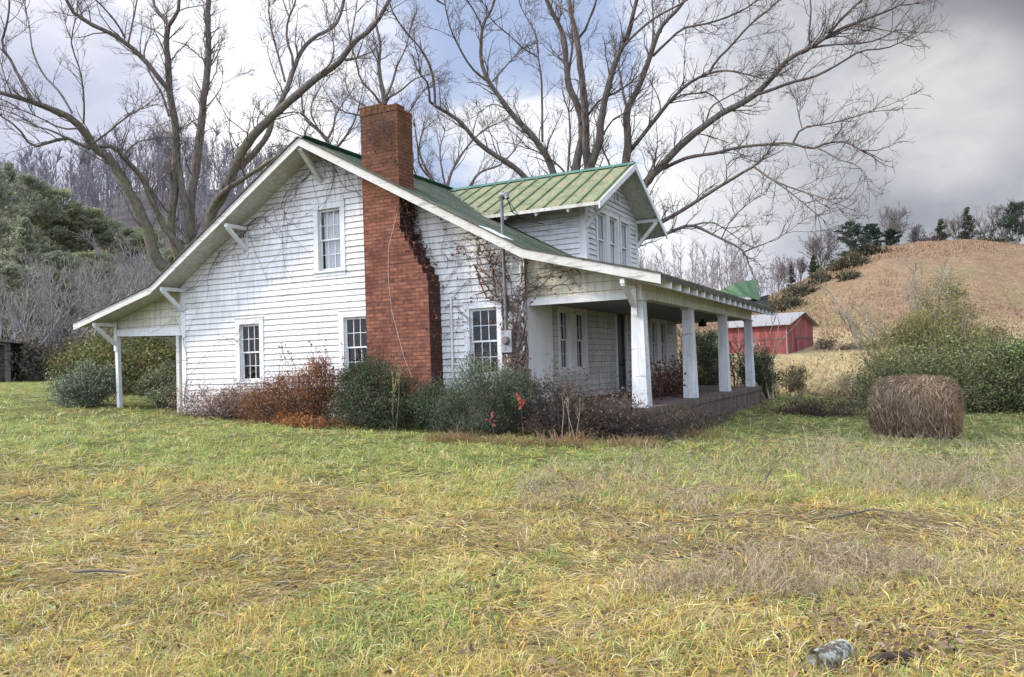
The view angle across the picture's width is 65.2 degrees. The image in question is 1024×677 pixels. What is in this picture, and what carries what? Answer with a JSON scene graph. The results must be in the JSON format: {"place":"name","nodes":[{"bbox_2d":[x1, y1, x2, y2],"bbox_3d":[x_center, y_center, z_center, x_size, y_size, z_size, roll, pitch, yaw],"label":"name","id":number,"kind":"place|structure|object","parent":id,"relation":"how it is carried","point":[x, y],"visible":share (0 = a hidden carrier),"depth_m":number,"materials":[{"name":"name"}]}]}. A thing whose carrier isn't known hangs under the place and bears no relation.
{"place":"outdoors","nodes":[
{"label":"outdoors","id":0,"kind":"place"},
{"bbox_2d":[0,189,1023,676],"bbox_3d":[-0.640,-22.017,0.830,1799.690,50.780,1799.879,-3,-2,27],"label":"ground","id":1,"kind":"structure","parent":0,"point":[986,271],"depth_m":14.17,"materials":[{"name":"plant"}]},
{"bbox_2d":[0,340,30,381],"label":"old shed","id":2,"kind":"structure","parent":1,"relation":"on","point":[6,374],"depth_m":48.66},
{"bbox_2d":[0,166,31,291],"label":"pine tree","id":3,"kind":"object","parent":1,"relation":"on","point":[5,227],"visible":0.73,"depth_m":93.30,"materials":[{"name":"green plant"}]},
{"bbox_2d":[0,263,46,344],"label":"bare shrub","id":4,"kind":"object","parent":1,"relation":"on","point":[8,328],"visible":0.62,"depth_m":63.37,"materials":[{"name":"grey plant"}]},
{"bbox_2d":[0,160,47,272],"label":"pine tree","id":5,"kind":"object","parent":1,"relation":"on","point":[9,167],"visible":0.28,"depth_m":104.65,"materials":[{"name":"green plant"}]},
{"bbox_2d":[0,261,56,344],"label":"pine tree","id":6,"kind":"object","parent":1,"relation":"on","point":[9,269],"visible":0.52,"depth_m":68.25,"materials":[{"name":"green plant"}]},
{"bbox_2d":[0,170,68,265],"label":"pine tree","id":7,"kind":"object","parent":1,"relation":"on","point":[32,183],"visible":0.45,"depth_m":110.54,"materials":[{"name":"green plant"}]},
{"bbox_2d":[0,215,69,323],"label":"pine tree","id":8,"kind":"object","parent":1,"relation":"on","point":[23,230],"visible":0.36,"depth_m":84.05,"materials":[{"name":"green plant"}]},
{"bbox_2d":[0,274,70,366],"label":"bare shrub","id":9,"kind":"object","parent":1,"relation":"on","point":[38,326],"visible":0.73,"depth_m":55.47,"materials":[{"name":"grey plant"}]},
{"bbox_2d":[0,326,74,381],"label":"undergrowth","id":10,"kind":"object","parent":1,"relation":"on","point":[30,354],"visible":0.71,"depth_m":49.20,"materials":[{"name":"green plant"}]},
{"bbox_2d":[20,186,89,264],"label":"pine tree","id":11,"kind":"object","parent":1,"relation":"on","point":[58,194],"visible":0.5,"depth_m":113.93,"materials":[{"name":"green plant"}]},
{"bbox_2d":[11,307,103,368],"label":"undergrowth","id":12,"kind":"object","parent":1,"relation":"on","point":[66,332],"visible":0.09,"depth_m":57.70,"materials":[{"name":"brown plant"}]},
{"bbox_2d":[30,250,90,313],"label":"pine tree","id":13,"kind":"object","parent":1,"relation":"on","point":[56,255],"visible":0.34,"depth_m":88.13,"materials":[{"name":"green plant"}]},
{"bbox_2d":[0,238,123,339],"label":"bare shrub","id":14,"kind":"object","parent":1,"relation":"on","point":[75,281],"visible":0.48,"depth_m":73.98,"materials":[{"name":"grey plant"}]},
{"bbox_2d":[18,275,118,350],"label":"bare shrub","id":15,"kind":"object","parent":1,"relation":"on","point":[54,308],"visible":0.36,"depth_m":57.32,"materials":[{"name":"grey plant"}]},
{"bbox_2d":[26,252,112,339],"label":"bare shrub","id":16,"kind":"object","parent":1,"relation":"on","point":[44,272],"visible":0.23,"depth_m":75.48,"materials":[{"name":"grey plant"}]},
{"bbox_2d":[0,255,141,354],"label":"bare shrub","id":17,"kind":"object","parent":1,"relation":"on","point":[95,302],"visible":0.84,"depth_m":55.32,"materials":[{"name":"grey plant"}]},
{"bbox_2d":[47,200,100,252],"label":"pine tree","id":18,"kind":"object","parent":1,"relation":"on","point":[72,217],"visible":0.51,"depth_m":115.92,"materials":[{"name":"green plant"}]},
{"bbox_2d":[41,356,130,407],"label":"leafy shrub","id":19,"kind":"object","parent":1,"relation":"on","point":[83,389],"visible":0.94,"depth_m":25.48,"materials":[{"name":"green plant"}]},
{"bbox_2d":[63,206,119,253],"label":"pine tree","id":20,"kind":"object","parent":1,"relation":"on","point":[95,214],"visible":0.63,"depth_m":117.68,"materials":[{"name":"green plant"}]},
{"bbox_2d":[69,249,120,294],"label":"pine tree","id":21,"kind":"object","parent":1,"relation":"on","point":[84,255],"visible":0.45,"depth_m":95.87,"materials":[{"name":"green plant"}]},
{"bbox_2d":[26,315,175,395],"bbox_3d":[-15.826,0.770,33.313,9.417,3.563,5.336,-3,-2,27],"label":"leafy shrub","id":22,"kind":"object","parent":1,"relation":"on","point":[151,353],"visible":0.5,"depth_m":32.35,"materials":[{"name":"green plant"}]},
{"bbox_2d":[70,241,141,330],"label":"bare shrub","id":23,"kind":"object","parent":1,"relation":"on","point":[114,279],"visible":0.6,"depth_m":82.19,"materials":[{"name":"grey plant"}]},
{"bbox_2d":[83,219,131,253],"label":"pine tree","id":24,"kind":"object","parent":1,"relation":"on","point":[108,234],"visible":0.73,"depth_m":117.89,"materials":[{"name":"green plant"}]},
{"bbox_2d":[71,265,144,340],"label":"bare shrub","id":25,"kind":"object","parent":1,"relation":"on","point":[87,307],"visible":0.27,"depth_m":62.34,"materials":[{"name":"grey plant"}]},
{"bbox_2d":[65,256,168,343],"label":"bare shrub","id":26,"kind":"object","parent":1,"relation":"on","point":[126,290],"visible":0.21,"depth_m":60.78,"materials":[{"name":"grey plant"}]},
{"bbox_2d":[111,227,141,253],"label":"pine tree","id":27,"kind":"object","parent":1,"relation":"on","point":[127,232],"visible":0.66,"depth_m":116.11,"materials":[{"name":"green plant"}]},
{"bbox_2d":[72,221,182,297],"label":"bare shrub","id":28,"kind":"object","parent":1,"relation":"on","point":[114,263],"visible":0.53,"depth_m":82.92,"materials":[{"name":"grey plant"}]},
{"bbox_2d":[123,248,155,292],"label":"bare shrub","id":29,"kind":"object","parent":1,"relation":"on","point":[141,270],"visible":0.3,"depth_m":79.42,"materials":[{"name":"grey plant"}]},
{"bbox_2d":[0,113,288,257],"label":"woodland","id":30,"kind":"object","parent":1,"relation":"on","point":[89,188],"visible":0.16,"depth_m":143.18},
{"bbox_2d":[125,228,168,256],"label":"pine tree","id":31,"kind":"object","parent":1,"relation":"on","point":[141,237],"visible":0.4,"depth_m":111.82,"materials":[{"name":"green plant"}]},
{"bbox_2d":[126,355,176,409],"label":"leafy shrub","id":32,"kind":"object","parent":1,"relation":"on","point":[154,387],"visible":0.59,"depth_m":25.43,"materials":[{"name":"green plant"}]},
{"bbox_2d":[0,0,408,271],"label":"maple tree","id":33,"kind":"object","parent":1,"relation":"on","point":[229,182],"visible":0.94,"depth_m":35.99,"materials":[{"name":"grey plant"}]},
{"bbox_2d":[150,371,261,419],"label":"dead shrub","id":34,"kind":"object","parent":1,"relation":"on","point":[221,403],"visible":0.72,"depth_m":21.72,"materials":[{"name":"brown plant"}]},
{"bbox_2d":[224,347,349,424],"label":"dead shrub","id":35,"kind":"object","parent":1,"relation":"on","point":[270,407],"visible":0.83,"depth_m":20.13,"materials":[{"name":"brown plant"}]},
{"bbox_2d":[267,409,348,428],"bbox_3d":[-5.069,1.999,19.317,3.035,0.611,1.214,-3,-3,36],"label":"dead branch heap","id":36,"kind":"object","parent":1,"relation":"on","point":[291,420],"visible":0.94,"depth_m":19.06,"materials":[{"name":"brown plant"}]},
{"bbox_2d":[250,55,372,176],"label":"knobby tree","id":37,"kind":"object","parent":1,"relation":"on","point":[331,131],"visible":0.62,"depth_m":48.10,"materials":[{"name":"grey plant"}]},
{"bbox_2d":[306,0,462,122],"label":"pruned tree","id":38,"kind":"object","parent":1,"relation":"on","point":[385,97],"visible":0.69,"depth_m":45.87,"materials":[{"name":"grey plant"}]},
{"bbox_2d":[323,339,446,430],"bbox_3d":[-3.248,1.172,19.066,2.963,2.354,2.491,-3,-2,27],"label":"evergreen shrub","id":39,"kind":"object","parent":1,"relation":"on","point":[373,410],"visible":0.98,"depth_m":18.73,"materials":[{"name":"green plant"}]},
{"bbox_2d":[72,103,775,435],"bbox_3d":[-1.905,-1.138,27.550,18.869,9.166,15.265,-3,-2,27],"label":"farmhouse","id":40,"kind":"object","parent":1,"relation":"on","point":[594,225],"visible":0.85,"depth_m":21.85,"materials":[{"name":"white paint"}]},
{"bbox_2d":[234,316,264,385],"bbox_3d":[-7.448,0.373,22.840,1.120,1.970,0.215,-3,-2,27],"label":"window","id":41,"kind":"structure","parent":40,"relation":"in","point":[240,354],"depth_m":22.92,"materials":[{"name":"white paint"}]},
{"bbox_2d":[152,156,361,404],"bbox_3d":[-7.541,-1.379,22.784,8.803,6.995,0.108,-3,-2,27],"label":"climbing vine","id":42,"kind":"object","parent":40,"relation":"attached to","point":[332,169],"visible":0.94,"depth_m":22.30,"materials":[{"name":"brown plant"}]},
{"bbox_2d":[312,199,346,276],"bbox_3d":[-4.879,-2.695,21.648,1.120,2.020,0.315,-3,-2,27],"label":"window","id":43,"kind":"structure","parent":40,"relation":"in","point":[334,225],"depth_m":21.72,"materials":[{"name":"white paint"}]},
{"bbox_2d":[337,308,366,383],"bbox_3d":[-4.100,0.212,21.138,1.120,1.970,0.215,-3,-2,27],"label":"window","id":44,"kind":"structure","parent":40,"relation":"in","point":[350,314],"depth_m":21.27,"materials":[{"name":"white paint"}]},
{"bbox_2d":[357,99,398,182],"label":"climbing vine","id":45,"kind":"object","parent":40,"relation":"on","point":[376,132],"visible":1,"depth_m":20.09,"materials":[{"name":"brown plant"}]},
{"bbox_2d":[395,199,449,383],"bbox_3d":[-2.216,-1.033,19.782,1.296,4.985,0.617,-3,-2,27],"label":"climbing vine","id":46,"kind":"object","parent":40,"relation":"attached to","point":[409,225],"visible":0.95,"depth_m":19.88,"materials":[{"name":"brown plant"}]},
{"bbox_2d":[440,218,525,379],"bbox_3d":[-0.715,-0.741,19.299,2.397,4.724,0.142,-3,-2,27],"label":"climbing vine","id":47,"kind":"object","parent":40,"relation":"attached to","point":[455,243],"visible":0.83,"depth_m":19.58,"materials":[{"name":"brown plant"}]},
{"bbox_2d":[462,298,503,380],"bbox_3d":[-0.662,0.046,19.390,1.120,1.970,0.215,-3,-2,27],"label":"window","id":48,"kind":"structure","parent":40,"relation":"in","point":[485,305],"depth_m":19.47,"materials":[{"name":"white paint"}]},
{"bbox_2d":[472,234,595,426],"bbox_3d":[0.497,-0.246,18.614,3.131,4.828,0.167,-3,-2,27],"label":"climbing vine","id":49,"kind":"object","parent":40,"relation":"attached to","point":[522,359],"visible":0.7,"depth_m":18.84,"materials":[{"name":"brown plant"}]},
{"bbox_2d":[557,306,574,375],"bbox_3d":[1.344,0.037,20.869,0.215,1.850,0.960,-3,-2,27],"label":"window","id":50,"kind":"structure","parent":40,"relation":"in","point":[567,316],"depth_m":21.13,"materials":[{"name":"white paint"}]},
{"bbox_2d":[574,308,589,374],"bbox_3d":[1.834,0.056,21.831,0.215,1.850,0.980,-3,-2,27],"label":"window","id":51,"kind":"structure","parent":40,"relation":"in","point":[583,335],"depth_m":22.10,"materials":[{"name":"white paint"}]},
{"bbox_2d":[617,314,625,391],"bbox_3d":[3.353,0.444,24.777,0.120,2.410,0.820,-3,-2,27],"label":"door","id":52,"kind":"structure","parent":40,"relation":"in","point":[621,365],"depth_m":24.90,"materials":[{"name":"wood"}]},
{"bbox_2d":[650,318,659,369],"bbox_3d":[4.929,0.177,27.908,0.215,1.850,0.920,-3,-2,27],"label":"window","id":53,"kind":"structure","parent":40,"relation":"in","point":[654,328],"depth_m":28.16,"materials":[{"name":"white paint"}]},
{"bbox_2d":[617,352,711,399],"bbox_3d":[4.293,1.038,22.522,2.399,1.879,4.844,-2,-2,18],"label":"bramble patch","id":54,"kind":"object","parent":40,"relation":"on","point":[671,387],"visible":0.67,"depth_m":22.37,"materials":[{"name":"brown plant"}]},
{"bbox_2d":[659,319,669,369],"bbox_3d":[5.419,0.196,28.870,0.215,1.850,0.960,-3,-2,27],"label":"window","id":55,"kind":"structure","parent":40,"relation":"in","point":[663,323],"depth_m":29.14,"materials":[{"name":"white paint"}]},
{"bbox_2d":[391,366,477,432],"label":"evergreen shrub","id":56,"kind":"object","parent":1,"relation":"on","point":[419,404],"visible":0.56,"depth_m":18.26,"materials":[{"name":"green plant"}]},
{"bbox_2d":[419,429,488,442],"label":"grass tussock","id":57,"kind":"object","parent":1,"relation":"on","point":[459,437],"depth_m":16.16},
{"bbox_2d":[396,83,547,187],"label":"yellow twig tree","id":58,"kind":"object","parent":1,"relation":"on","point":[426,171],"visible":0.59,"depth_m":50.17,"materials":[{"name":"grey plant"}]},
{"bbox_2d":[418,342,557,436],"bbox_3d":[-0.599,1.198,17.641,3.189,2.280,2.388,-3,-2,27],"label":"juniper shrub","id":59,"kind":"object","parent":1,"relation":"on","point":[484,399],"visible":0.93,"depth_m":17.29,"materials":[{"name":"green plant"}]},
{"bbox_2d":[462,430,540,446],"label":"grass tussock","id":60,"kind":"object","parent":1,"relation":"on","point":[503,441],"depth_m":15.62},
{"bbox_2d":[0,381,1023,676],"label":"grass","id":61,"kind":"structure","parent":1,"relation":"on","point":[246,629],"depth_m":6.47,"materials":[{"name":"plant"}]},
{"bbox_2d":[3,504,1023,676],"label":"leaf litter","id":62,"kind":"object","parent":1,"relation":"on","point":[880,644],"visible":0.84,"depth_m":4.68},
{"bbox_2d":[523,428,608,448],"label":"grass tussock","id":63,"kind":"object","parent":1,"relation":"on","point":[566,440],"depth_m":15.45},
{"bbox_2d":[500,357,651,439],"bbox_3d":[1.394,1.393,17.193,3.332,2.054,2.518,-2,-2,8],"label":"bramble patch","id":64,"kind":"object","parent":1,"relation":"on","point":[554,424],"visible":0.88,"depth_m":16.89,"materials":[{"name":"brown plant"}]},
{"bbox_2d":[559,391,694,439],"bbox_3d":[2.249,1.761,16.911,3.184,1.355,1.752,-3,-2,27],"label":"bramble patch","id":65,"kind":"object","parent":1,"relation":"on","point":[656,425],"visible":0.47,"depth_m":16.71,"materials":[{"name":"brown plant"}]},
{"bbox_2d":[584,433,669,447],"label":"grass tussock","id":66,"kind":"object","parent":1,"relation":"on","point":[630,441],"depth_m":15.58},
{"bbox_2d":[375,0,956,319],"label":"spreading tree","id":67,"kind":"object","parent":1,"relation":"on","point":[583,145],"visible":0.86,"depth_m":35.21,"materials":[{"name":"grey plant"}]},
{"bbox_2d":[662,425,724,439],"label":"grass tussock","id":68,"kind":"object","parent":1,"relation":"on","point":[700,431],"depth_m":17.25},
{"bbox_2d":[645,388,756,439],"bbox_3d":[4.893,1.835,20.056,2.052,1.149,8.333,-3,-2,27],"label":"bramble patch","id":69,"kind":"object","parent":1,"relation":"on","point":[689,422],"visible":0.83,"depth_m":18.29,"materials":[{"name":"brown plant"}]},
{"bbox_2d":[677,325,740,385],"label":"cedar bush","id":70,"kind":"object","parent":1,"relation":"on","point":[704,364],"visible":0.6,"depth_m":32.99,"materials":[{"name":"green plant"}]},
{"bbox_2d":[638,234,792,298],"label":"distant woodland","id":71,"kind":"object","parent":1,"relation":"on","point":[713,276],"visible":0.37,"depth_m":151.89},
{"bbox_2d":[706,299,801,385],"bbox_3d":[10.055,0.478,32.424,3.422,3.959,4.245,-3,-2,27],"label":"bare sapling","id":72,"kind":"object","parent":1,"relation":"on","point":[732,371],"visible":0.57,"depth_m":32.06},
{"bbox_2d":[729,313,780,398],"bbox_3d":[9.325,0.577,31.722,3.552,3.904,1.383,0,-2,-32],"label":"bare sapling","id":73,"kind":"object","parent":1,"relation":"on","point":[767,390],"visible":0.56,"depth_m":31.52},
{"bbox_2d":[730,337,786,398],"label":"cedar bush","id":74,"kind":"object","parent":1,"relation":"on","point":[760,375],"visible":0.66,"depth_m":31.73,"materials":[{"name":"green plant"}]},
{"bbox_2d":[502,425,1023,607],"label":"dead weeds","id":75,"kind":"object","parent":1,"relation":"on","point":[900,465],"visible":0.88,"depth_m":9.73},
{"bbox_2d":[716,312,819,353],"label":"red barn","id":76,"kind":"structure","parent":1,"relation":"on","point":[798,336],"depth_m":77.04,"materials":[{"name":"wood"}]},
{"bbox_2d":[767,253,797,290],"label":"bare tree","id":77,"kind":"object","parent":1,"relation":"on","point":[782,276],"visible":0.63,"depth_m":166.07,"materials":[{"name":"grey plant"}]},
{"bbox_2d":[767,288,805,310],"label":"hill brush","id":78,"kind":"object","parent":1,"relation":"on","point":[788,302],"visible":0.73,"depth_m":118.87,"materials":[{"name":"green plant"}]},
{"bbox_2d":[776,359,815,394],"bbox_3d":[12.719,1.804,35.953,1.781,1.707,1.703,-3,-2,27],"label":"field sapling","id":79,"kind":"object","parent":1,"relation":"on","point":[792,382],"visible":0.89,"depth_m":35.83,"materials":[{"name":"green plant"}]},
{"bbox_2d":[780,278,819,296],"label":"hill brush","id":80,"kind":"object","parent":1,"relation":"on","point":[803,290],"visible":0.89,"depth_m":127.47,"materials":[{"name":"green plant"}]},
{"bbox_2d":[751,376,870,417],"bbox_3d":[9.329,1.923,24.636,3.959,1.604,3.352,-1,-2,-7],"label":"dark brush","id":81,"kind":"object","parent":1,"relation":"on","point":[816,411],"visible":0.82,"depth_m":24.21,"materials":[{"name":"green plant"}]},
{"bbox_2d":[796,229,839,269],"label":"bare tree","id":82,"kind":"object","parent":1,"relation":"on","point":[814,247],"visible":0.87,"depth_m":156.44,"materials":[{"name":"grey plant"}]},
{"bbox_2d":[804,268,833,284],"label":"hill brush","id":83,"kind":"object","parent":1,"relation":"on","point":[821,278],"visible":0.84,"depth_m":133.58,"materials":[{"name":"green plant"}]},
{"bbox_2d":[786,381,855,396],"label":"dry weed clump","id":84,"kind":"object","parent":1,"relation":"on","point":[824,390],"visible":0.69,"depth_m":34.97,"materials":[{"name":"brown plant"}]},
{"bbox_2d":[806,638,854,670],"bbox_3d":[1.733,1.720,4.330,0.310,0.139,0.153,0,-3,-40],"label":"rock","id":85,"kind":"object","parent":1,"relation":"on","point":[839,648],"visible":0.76,"depth_m":4.27,"materials":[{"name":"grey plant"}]},
{"bbox_2d":[822,253,856,271],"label":"hill brush","id":86,"kind":"object","parent":1,"relation":"on","point":[836,264],"visible":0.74,"depth_m":139.68,"materials":[{"name":"green plant"}]},
{"bbox_2d":[805,332,877,349],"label":"dry weed clump","id":87,"kind":"object","parent":1,"relation":"on","point":[828,345],"visible":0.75,"depth_m":76.25,"materials":[{"name":"beige plant"}]},
{"bbox_2d":[676,238,1023,397],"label":"dry field grass","id":88,"kind":"structure","parent":1,"relation":"on","point":[924,247],"depth_m":103.55,"materials":[{"name":"beige plant"}]},
{"bbox_2d":[833,221,869,256],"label":"cedar tree","id":89,"kind":"object","parent":1,"relation":"on","point":[850,232],"visible":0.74,"depth_m":146.19,"materials":[{"name":"green plant"}]},
{"bbox_2d":[830,246,873,266],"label":"hill brush","id":90,"kind":"object","parent":1,"relation":"on","point":[857,260],"visible":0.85,"depth_m":137.60,"materials":[{"name":"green plant"}]},
{"bbox_2d":[833,298,890,369],"bbox_3d":[13.886,0.526,31.400,1.828,4.224,2.240,0,-3,-43],"label":"bare sapling","id":91,"kind":"object","parent":1,"relation":"on","point":[847,319],"visible":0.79,"depth_m":31.59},
{"bbox_2d":[850,239,891,255],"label":"hill brush","id":92,"kind":"object","parent":1,"relation":"on","point":[871,249],"visible":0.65,"depth_m":145.28,"materials":[{"name":"green plant"}]},
{"bbox_2d":[861,223,884,246],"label":"cedar tree","id":93,"kind":"object","parent":1,"relation":"on","point":[874,232],"visible":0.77,"depth_m":156.36,"materials":[{"name":"green plant"}]},
{"bbox_2d":[846,342,919,405],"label":"pale bush","id":94,"kind":"object","parent":1,"relation":"on","point":[885,359],"visible":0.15,"depth_m":28.34,"materials":[{"name":"green plant"}]},
{"bbox_2d":[812,232,958,358],"bbox_3d":[15.351,-0.762,32.524,5.569,6.879,6.395,-3,-2,27],"label":"bare sapling","id":95,"kind":"object","parent":1,"relation":"on","point":[948,271],"visible":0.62,"depth_m":31.42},
{"bbox_2d":[866,651,914,668],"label":"fallen branch","id":96,"kind":"object","parent":1,"relation":"on","point":[889,656],"visible":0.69,"depth_m":4.31,"materials":[{"name":"wood"}]},
{"bbox_2d":[881,228,902,245],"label":"cedar tree","id":97,"kind":"object","parent":1,"relation":"on","point":[890,236],"visible":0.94,"depth_m":164.54,"materials":[{"name":"green plant"}]},
{"bbox_2d":[875,201,913,240],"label":"bare tree","id":98,"kind":"object","parent":1,"relation":"on","point":[890,215],"visible":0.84,"depth_m":167.28,"materials":[{"name":"grey plant"}]},
{"bbox_2d":[856,248,974,348],"bbox_3d":[16.836,-0.487,32.637,6.012,6.326,2.402,-1,-2,-17],"label":"bare sapling","id":99,"kind":"object","parent":1,"relation":"on","point":[879,323],"visible":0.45,"depth_m":32.34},
{"bbox_2d":[866,373,967,440],"bbox_3d":[9.767,1.723,19.353,2.085,1.802,1.877,-3,-3,40],"label":"hay bale","id":100,"kind":"object","parent":1,"relation":"on","point":[915,404],"visible":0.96,"depth_m":18.76,"materials":[{"name":"plant"}]},
{"bbox_2d":[830,268,1018,392],"bbox_3d":[15.682,-0.076,30.165,6.670,5.286,5.343,-3,-2,27],"label":"olive bush","id":101,"kind":"object","parent":1,"relation":"on","point":[925,327],"visible":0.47,"depth_m":29.52,"materials":[{"name":"green plant"}]},
{"bbox_2d":[831,310,1023,412],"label":"privet thicket","id":102,"kind":"object","parent":1,"relation":"on","point":[965,383],"visible":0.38,"depth_m":26.04,"materials":[{"name":"green plant"}]},
{"bbox_2d":[956,206,982,238],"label":"cedar tree","id":103,"kind":"object","parent":1,"relation":"on","point":[968,222],"visible":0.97,"depth_m":166.40,"materials":[{"name":"green plant"}]},
{"bbox_2d":[972,203,1005,237],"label":"bare tree","id":104,"kind":"object","parent":1,"relation":"on","point":[993,223],"visible":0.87,"depth_m":167.69,"materials":[{"name":"grey plant"}]},
{"bbox_2d":[962,324,1023,414],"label":"privet thicket","id":105,"kind":"object","parent":1,"relation":"on","point":[1016,402],"visible":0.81,"depth_m":25.59,"materials":[{"name":"green plant"}]},
{"bbox_2d":[996,200,1023,243],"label":"cedar tree","id":106,"kind":"object","parent":1,"relation":"on","point":[1014,219],"visible":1,"depth_m":158.63,"materials":[{"name":"green plant"}]},
{"bbox_2d":[0,0,1023,299],"label":"sky","id":107,"kind":"structure","parent":0,"point":[967,148],"materials":[{"name":"white"}]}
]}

